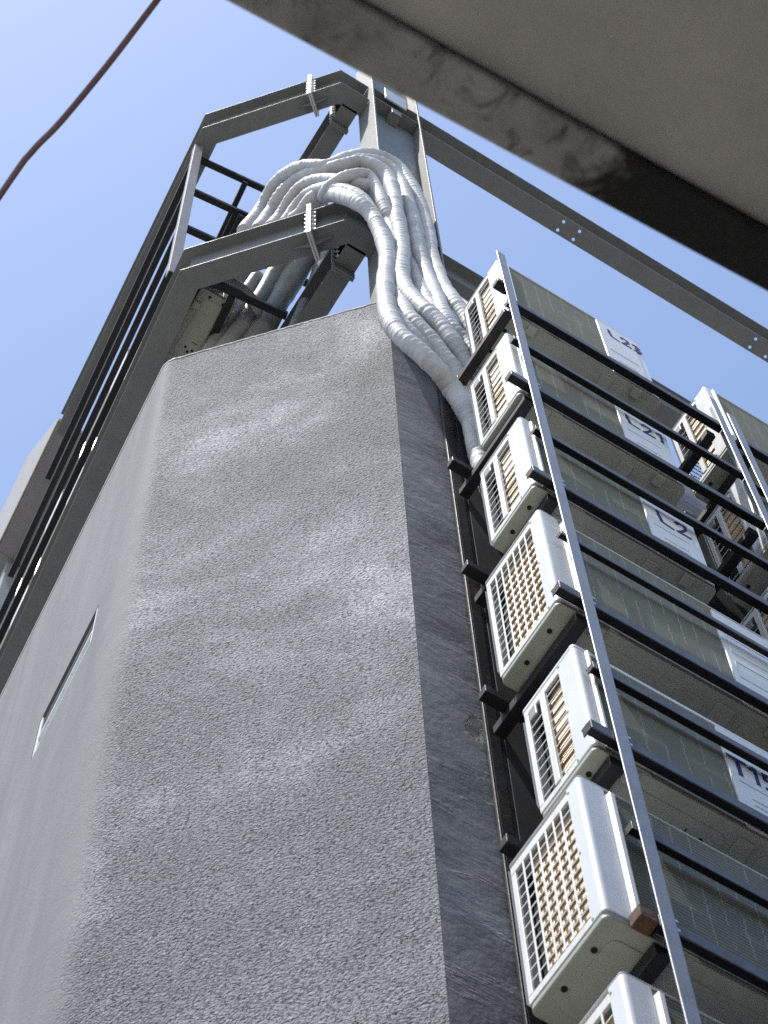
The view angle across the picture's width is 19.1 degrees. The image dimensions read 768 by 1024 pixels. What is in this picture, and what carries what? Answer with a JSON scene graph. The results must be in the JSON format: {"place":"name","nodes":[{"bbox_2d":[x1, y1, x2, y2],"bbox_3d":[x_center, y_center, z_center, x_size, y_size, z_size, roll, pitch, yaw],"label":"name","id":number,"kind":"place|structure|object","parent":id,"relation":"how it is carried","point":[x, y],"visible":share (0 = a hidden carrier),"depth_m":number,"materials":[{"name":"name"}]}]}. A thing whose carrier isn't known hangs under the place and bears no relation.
{"place":"outdoors","nodes":[
{"label":"outdoors","id":0,"kind":"place"},
{"bbox_2d":[0,0,160,200],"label":"overhead cable","id":1,"kind":"object","parent":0,"point":[84,93],"visible":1,"depth_m":4.88,"materials":[{"name":"black rubber"}]},
{"bbox_2d":[0,0,767,511],"label":"sky","id":2,"kind":"structure","parent":0,"point":[78,215],"materials":[{"name":"blue"}]},
{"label":"ground","id":3,"kind":"structure","parent":0,"visible":0},
{"bbox_2d":[0,418,82,627],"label":"neighbouring block","id":4,"kind":"structure","parent":3,"relation":"on","point":[24,499],"depth_m":18.86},
{"bbox_2d":[0,302,706,1023],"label":"rendered building","id":5,"kind":"structure","parent":3,"relation":"on","point":[244,772],"depth_m":7.65,"materials":[{"name":"grey concrete"}]},
{"bbox_2d":[32,608,97,756],"bbox_3d":[-1.296,0.707,9.378,0.032,0.338,0.608,24,-70,-11],"label":"window","id":6,"kind":"structure","parent":5,"relation":"in","point":[45,721],"depth_m":9.40,"materials":[{"name":"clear glass"}]},
{"bbox_2d":[251,155,480,380],"bbox_3d":[-0.208,-1.329,12.262,1.226,4.056,0.303,-16,-67,5],"label":"insulated pipe","id":7,"kind":"object","parent":5,"relation":"attached to","point":[433,317],"visible":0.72,"depth_m":12.43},
{"bbox_2d":[0,70,767,694],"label":"steel frame","id":8,"kind":"object","parent":5,"relation":"on","point":[396,124],"visible":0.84,"depth_m":15.66,"materials":[{"name":"metal"}]},
{"bbox_2d":[0,144,308,643],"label":"railing","id":9,"kind":"object","parent":8,"relation":"attached to","point":[235,217],"visible":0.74,"depth_m":15.35,"materials":[{"name":"grey metal"}]},
{"bbox_2d":[0,581,30,647],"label":"air conditioner","id":10,"kind":"object","parent":9,"relation":"attached to","point":[14,615],"visible":0.02,"depth_m":15.27,"materials":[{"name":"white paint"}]},
{"bbox_2d":[15,489,64,594],"bbox_3d":[-2.294,0.352,15.876,0.305,0.644,0.806,24,-70,-11],"label":"air conditioner","id":11,"kind":"object","parent":9,"relation":"attached to","point":[39,543],"visible":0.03,"depth_m":16.02,"materials":[{"name":"white paint"}]},
{"bbox_2d":[33,462,85,576],"bbox_3d":[-2.012,0.181,14.898,0.305,0.624,0.806,24,-70,-11],"label":"air conditioner","id":12,"kind":"object","parent":9,"relation":"attached to","point":[57,522],"visible":0.01,"depth_m":15.08,"materials":[{"name":"white paint"}]},
{"bbox_2d":[79,349,129,460],"bbox_3d":[-1.793,-0.605,15.483,0.305,0.644,0.806,24,-70,-11],"label":"air conditioner","id":13,"kind":"object","parent":9,"relation":"attached to","point":[103,404],"visible":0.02,"depth_m":15.64,"materials":[{"name":"white paint"}]},
{"bbox_2d":[91,339,142,450],"bbox_3d":[-1.597,-0.610,14.573,0.305,0.624,0.806,24,-70,-11],"label":"air conditioner","id":14,"kind":"object","parent":9,"relation":"attached to","point":[111,406],"visible":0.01,"depth_m":14.82,"materials":[{"name":"white paint"}]},
{"bbox_2d":[163,286,235,364],"bbox_3d":[-1.151,-1.050,13.561,0.245,0.424,0.726,29,-71,-13],"label":"metal plate","id":15,"kind":"object","parent":9,"relation":"attached to","point":[202,314],"visible":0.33,"depth_m":13.33,"materials":[{"name":"white paint"}]},
{"bbox_2d":[202,271,262,349],"bbox_3d":[-0.913,-0.731,12.580,0.537,2.969,0.112,-37,-71,13],"label":"insulated duct","id":16,"kind":"object","parent":9,"relation":"attached to","point":[252,281],"visible":0.1,"depth_m":13.52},
{"bbox_2d":[224,278,261,315],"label":"insulated pipe","id":17,"kind":"object","parent":8,"relation":"attached to","point":[236,283],"visible":0.11,"depth_m":13.40,"materials":[{"name":"white plastic"}]},
{"bbox_2d":[214,262,287,346],"bbox_3d":[-0.781,-0.808,12.634,0.634,3.122,0.133,-36,-71,13],"label":"insulated duct","id":18,"kind":"object","parent":8,"relation":"attached to","point":[240,324],"visible":0.21,"depth_m":13.41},
{"bbox_2d":[241,254,314,338],"bbox_3d":[-0.627,-0.865,12.777,0.692,3.423,0.178,-36,-71,13],"label":"insulated duct","id":19,"kind":"object","parent":8,"relation":"attached to","point":[291,280],"visible":0.23,"depth_m":13.65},
{"bbox_2d":[288,250,328,325],"bbox_3d":[-0.450,-0.875,12.771,0.109,3.410,0.500,40,-73,-16],"label":"insulated duct","id":20,"kind":"object","parent":8,"relation":"attached to","point":[303,302],"visible":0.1,"depth_m":13.55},
{"bbox_2d":[279,181,429,347],"bbox_3d":[-0.153,-1.276,12.056,0.964,3.769,0.289,-16,-67,5],"label":"insulated pipe","id":21,"kind":"object","parent":8,"relation":"attached to","point":[410,326],"visible":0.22,"depth_m":13.19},
{"bbox_2d":[237,147,478,341],"bbox_3d":[-0.224,-1.504,12.797,1.358,3.660,0.392,-9,-67,2],"label":"insulated pipe","id":22,"kind":"object","parent":8,"relation":"attached to","point":[456,303],"visible":0.59,"depth_m":13.88,"materials":[{"name":"white plastic"}]},
{"bbox_2d":[287,162,459,323],"bbox_3d":[-0.192,-1.483,12.731,1.178,3.194,0.345,-10,-67,3],"label":"insulated pipe","id":23,"kind":"object","parent":8,"relation":"attached to","point":[293,179],"visible":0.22,"depth_m":13.86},
{"bbox_2d":[314,168,433,304],"bbox_3d":[-0.060,-1.418,12.357,0.845,3.237,0.363,-13,-67,4],"label":"insulated pipe","id":24,"kind":"object","parent":8,"relation":"attached to","point":[380,197],"visible":0.46,"depth_m":13.19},
{"bbox_2d":[265,173,484,496],"bbox_3d":[-0.156,-1.034,11.526,1.116,5.158,0.313,-15,-67,5],"label":"insulated pipe","id":25,"kind":"object","parent":8,"relation":"attached to","point":[450,360],"visible":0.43,"depth_m":10.64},
{"bbox_2d":[287,187,487,428],"bbox_3d":[-0.091,-1.170,11.644,0.963,4.323,0.411,-13,-67,4],"label":"insulated pipe","id":26,"kind":"object","parent":8,"relation":"attached to","point":[422,355],"visible":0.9,"depth_m":10.62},
{"bbox_2d":[353,153,478,347],"bbox_3d":[-0.163,-1.410,12.521,1.205,3.876,0.320,-16,-68,5],"label":"insulated pipe","id":27,"kind":"object","parent":8,"relation":"attached to","point":[422,260],"visible":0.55,"depth_m":12.51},
{"bbox_2d":[437,251,767,1023],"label":"equipment rack","id":28,"kind":"object","parent":3,"relation":"on","point":[507,703],"visible":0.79,"depth_m":7.56,"materials":[{"name":"metal"}]},
{"bbox_2d":[463,260,659,416],"bbox_3d":[0.818,-0.734,10.622,0.836,0.820,0.315,29,-71,-13],"label":"air conditioner","id":29,"kind":"object","parent":28,"relation":"attached to","point":[484,307],"visible":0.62,"depth_m":10.53,"materials":[{"name":"white paint"}]},
{"bbox_2d":[469,333,684,505],"bbox_3d":[0.800,-0.315,9.554,0.826,0.768,0.312,29,-71,-13],"label":"air conditioner","id":30,"kind":"object","parent":28,"relation":"attached to","point":[495,396],"visible":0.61,"depth_m":9.40,"materials":[{"name":"white paint"}]},
{"bbox_2d":[480,417,715,604],"bbox_3d":[0.794,0.072,8.582,0.816,0.718,0.305,29,-71,-13],"label":"air conditioner","id":31,"kind":"object","parent":28,"relation":"attached to","point":[513,496],"visible":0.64,"depth_m":8.45,"materials":[{"name":"white paint"}]},
{"bbox_2d":[485,509,767,751],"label":"air conditioner","id":32,"kind":"object","parent":28,"relation":"attached to","point":[530,616],"visible":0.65,"depth_m":7.57,"materials":[{"name":"white paint"}]},
{"bbox_2d":[508,775,767,1023],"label":"air conditioner","id":33,"kind":"object","parent":28,"relation":"attached to","point":[581,887],"visible":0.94,"depth_m":5.80,"materials":[{"name":"white paint"}]},
{"bbox_2d":[523,644,767,877],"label":"air conditioner","id":34,"kind":"object","parent":28,"relation":"attached to","point":[566,704],"visible":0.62,"depth_m":6.68,"materials":[{"name":"white paint"}]},
{"bbox_2d":[579,972,722,1023],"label":"air conditioner","id":35,"kind":"object","parent":28,"relation":"attached to","point":[625,998],"visible":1,"depth_m":5.25,"materials":[{"name":"white paint"}]},
{"bbox_2d":[684,413,767,623],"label":"equipment rack","id":36,"kind":"object","parent":3,"relation":"on","point":[722,602],"visible":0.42,"depth_m":10.32,"materials":[{"name":"metal"}]},
{"bbox_2d":[670,386,767,503],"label":"air conditioner","id":37,"kind":"object","parent":36,"relation":"attached to","point":[754,429],"visible":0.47,"depth_m":10.85,"materials":[{"name":"white paint"}]},
{"bbox_2d":[703,478,767,610],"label":"air conditioner","id":38,"kind":"object","parent":36,"relation":"attached to","point":[749,575],"visible":0.45,"depth_m":9.69,"materials":[{"name":"white paint"}]},
{"bbox_2d":[740,587,767,639],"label":"air conditioner","id":39,"kind":"object","parent":36,"relation":"attached to","point":[755,620],"visible":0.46,"depth_m":8.98,"materials":[{"name":"white paint"}]},
{"bbox_3d":[3.414,-4.256,0.622,30.000,7.500,8.095,29,-71,-13],"label":"street building","id":40,"kind":"object","parent":3,"relation":"on","visible":0},
{"bbox_2d":[227,0,767,290],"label":"overhead balcony","id":41,"kind":"structure","parent":40,"relation":"attached to","point":[652,114],"depth_m":3.05,"materials":[{"name":"concrete"}]}
]}

